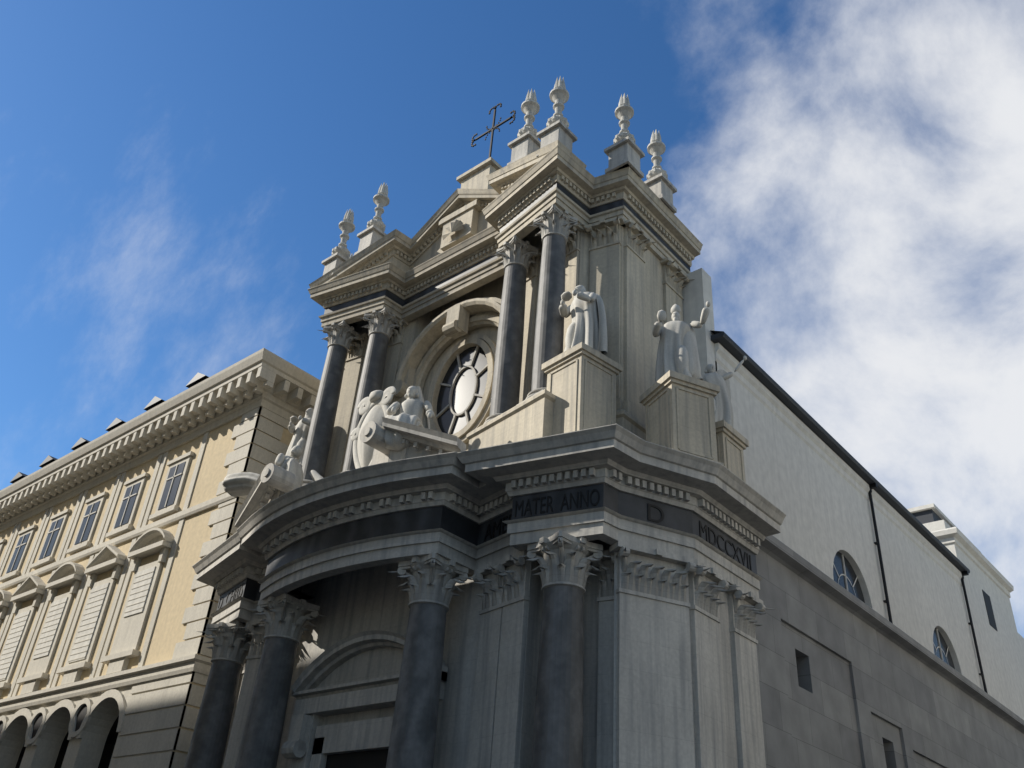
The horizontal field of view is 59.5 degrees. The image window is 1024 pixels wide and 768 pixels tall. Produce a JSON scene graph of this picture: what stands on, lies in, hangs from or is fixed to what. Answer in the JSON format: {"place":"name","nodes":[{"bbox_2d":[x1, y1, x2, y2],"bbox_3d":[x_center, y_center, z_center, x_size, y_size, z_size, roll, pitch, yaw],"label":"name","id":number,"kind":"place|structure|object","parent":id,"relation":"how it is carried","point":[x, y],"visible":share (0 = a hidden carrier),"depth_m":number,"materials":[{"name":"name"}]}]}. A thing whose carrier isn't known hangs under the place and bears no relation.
{"place":"outdoors","nodes":[
{"label":"outdoors","id":0,"kind":"place"},
{"bbox_2d":[0,416,295,754],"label":"building wall","id":1,"kind":"structure","parent":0,"point":[169,627],"depth_m":35.67,"materials":[{"name":"beige paint"}]},
{"bbox_2d":[0,461,185,767],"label":"windows","id":2,"kind":"structure","parent":1,"relation":"in","point":[96,613],"depth_m":38.55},
{"bbox_2d":[0,348,320,767],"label":"building facade trim","id":3,"kind":"structure","parent":1,"relation":"attached to","point":[146,704],"depth_m":35.72,"materials":[{"name":"beige stone"}]},
{"bbox_2d":[10,373,208,483],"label":"dormers","id":4,"kind":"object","parent":3,"relation":"on","point":[197,378],"depth_m":43.95,"materials":[{"name":"grey"}]},
{"bbox_2d":[184,119,785,767],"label":"church","id":5,"kind":"structure","parent":0,"point":[670,661],"depth_m":21.70,"materials":[{"name":"grey stone"}]},
{"bbox_2d":[217,583,244,609],"bbox_3d":[-8.836,6.687,28.142,0.024,0.420,2.085,24,-37,-28],"label":"text","id":6,"kind":"object","parent":5,"relation":"attached to","point":[235,594],"visible":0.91,"depth_m":27.93,"materials":[{"name":"black"}]},
{"bbox_2d":[222,445,302,498],"bbox_3d":[-7.304,2.876,27.159,2.692,1.858,1.622,-13,-36,25],"label":"statue","id":7,"kind":"object","parent":5,"relation":"on","point":[238,484],"visible":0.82,"depth_m":26.69,"materials":[{"name":"stone"}]},
{"bbox_2d":[286,408,313,464],"bbox_3d":[-7.511,2.095,31.800,1.318,2.892,1.286,-17,-38,30],"label":"statue","id":8,"kind":"object","parent":5,"relation":"on","point":[300,430],"visible":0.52,"depth_m":31.80,"materials":[{"name":"stone"}]},
{"bbox_2d":[310,386,395,480],"bbox_3d":[-4.535,1.685,26.059,2.847,3.173,0.489,-13,-36,25],"label":"statue","id":9,"kind":"object","parent":5,"relation":"attached to","point":[374,406],"visible":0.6,"depth_m":26.08,"materials":[{"name":"stone"}]},
{"bbox_2d":[384,386,434,450],"bbox_3d":[-2.752,0.913,23.912,1.399,2.495,1.608,-3,-33,12],"label":"statue","id":10,"kind":"object","parent":5,"relation":"attached to","point":[416,409],"visible":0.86,"depth_m":24.14,"materials":[{"name":"stone"}]},
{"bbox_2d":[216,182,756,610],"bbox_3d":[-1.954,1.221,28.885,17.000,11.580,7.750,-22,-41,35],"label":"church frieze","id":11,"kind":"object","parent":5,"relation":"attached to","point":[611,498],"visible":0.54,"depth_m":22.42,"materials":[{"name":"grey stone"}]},
{"bbox_2d":[471,103,515,157],"bbox_3d":[-0.804,-10.071,36.407,2.384,3.642,0.228,-22,-41,35],"label":"cross","id":12,"kind":"object","parent":5,"relation":"on","point":[493,128],"visible":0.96,"depth_m":36.62,"materials":[{"name":"black metal"}]},
{"bbox_2d":[484,514,511,541],"bbox_3d":[-0.288,3.526,22.107,0.024,0.420,1.284,26,-38,-30],"label":"inscription lettering","id":13,"kind":"object","parent":5,"relation":"attached to","point":[496,527],"visible":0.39,"depth_m":22.18,"materials":[{"name":"black"}]},
{"bbox_2d":[515,489,599,516],"bbox_3d":[1.032,2.754,20.728,2.131,0.420,0.024,-12,-36,24],"label":"inscription","id":14,"kind":"object","parent":5,"relation":"attached to","point":[549,504],"visible":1,"depth_m":20.72,"materials":[{"name":"black"}]},
{"bbox_2d":[559,285,606,354],"bbox_3d":[1.889,-1.635,24.764,1.312,2.892,1.192,16,-34,-17],"label":"statue","id":15,"kind":"object","parent":5,"relation":"on","point":[585,310],"visible":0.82,"depth_m":24.52,"materials":[{"name":"stone"}]},
{"bbox_2d":[647,503,663,522],"bbox_3d":[3.353,3.027,20.868,0.445,0.420,0.024,17,-34,-19],"label":"letter","id":16,"kind":"object","parent":5,"relation":"attached to","point":[649,513],"visible":1,"depth_m":20.86,"materials":[{"name":"black"}]},
{"bbox_2d":[652,301,709,381],"bbox_3d":[4.525,-0.982,23.898,1.540,2.995,1.155,0,-33,7],"label":"statue","id":17,"kind":"object","parent":5,"relation":"on","point":[677,351],"visible":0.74,"depth_m":23.83,"materials":[{"name":"stone"}]},
{"bbox_2d":[702,356,746,426],"bbox_3d":[5.588,0.344,24.684,1.952,2.910,1.046,9,-33,-8],"label":"statue","id":18,"kind":"object","parent":5,"relation":"on","point":[723,409],"visible":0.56,"depth_m":24.55,"materials":[{"name":"stone"}]},
{"bbox_2d":[699,521,751,570],"bbox_3d":[5.306,4.026,22.195,0.024,0.420,2.560,-22,-41,35],"label":"inscription lettering","id":19,"kind":"object","parent":5,"relation":"attached to","point":[726,541],"visible":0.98,"depth_m":22.14,"materials":[{"name":"black"}]},
{"bbox_2d":[332,76,667,258],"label":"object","id":20,"kind":"object","parent":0,"point":[559,98],"visible":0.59,"depth_m":30.71,"materials":[{"name":"grey stone"}]},
{"bbox_2d":[267,140,748,503],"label":"church upper facade","id":21,"kind":"structure","parent":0,"point":[627,266],"depth_m":28.36,"materials":[{"name":"beige stone"}]},
{"bbox_2d":[0,0,1023,637],"label":"sky","id":22,"kind":"structure","parent":0,"point":[177,177],"materials":[{"name":"blue"}]},
{"bbox_2d":[682,268,1023,767],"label":"church side wall","id":23,"kind":"structure","parent":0,"point":[841,686],"depth_m":30.07,"materials":[{"name":"grey paint"}]},
{"bbox_2d":[710,330,969,572],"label":"roof","id":24,"kind":"structure","parent":23,"relation":"on","point":[916,520],"depth_m":33.32,"materials":[{"name":"grey metal"}]},
{"bbox_2d":[759,535,1023,733],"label":"side stone","id":25,"kind":"object","parent":23,"relation":"on","point":[775,548],"visible":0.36,"depth_m":28.88,"materials":[{"name":"stone"}]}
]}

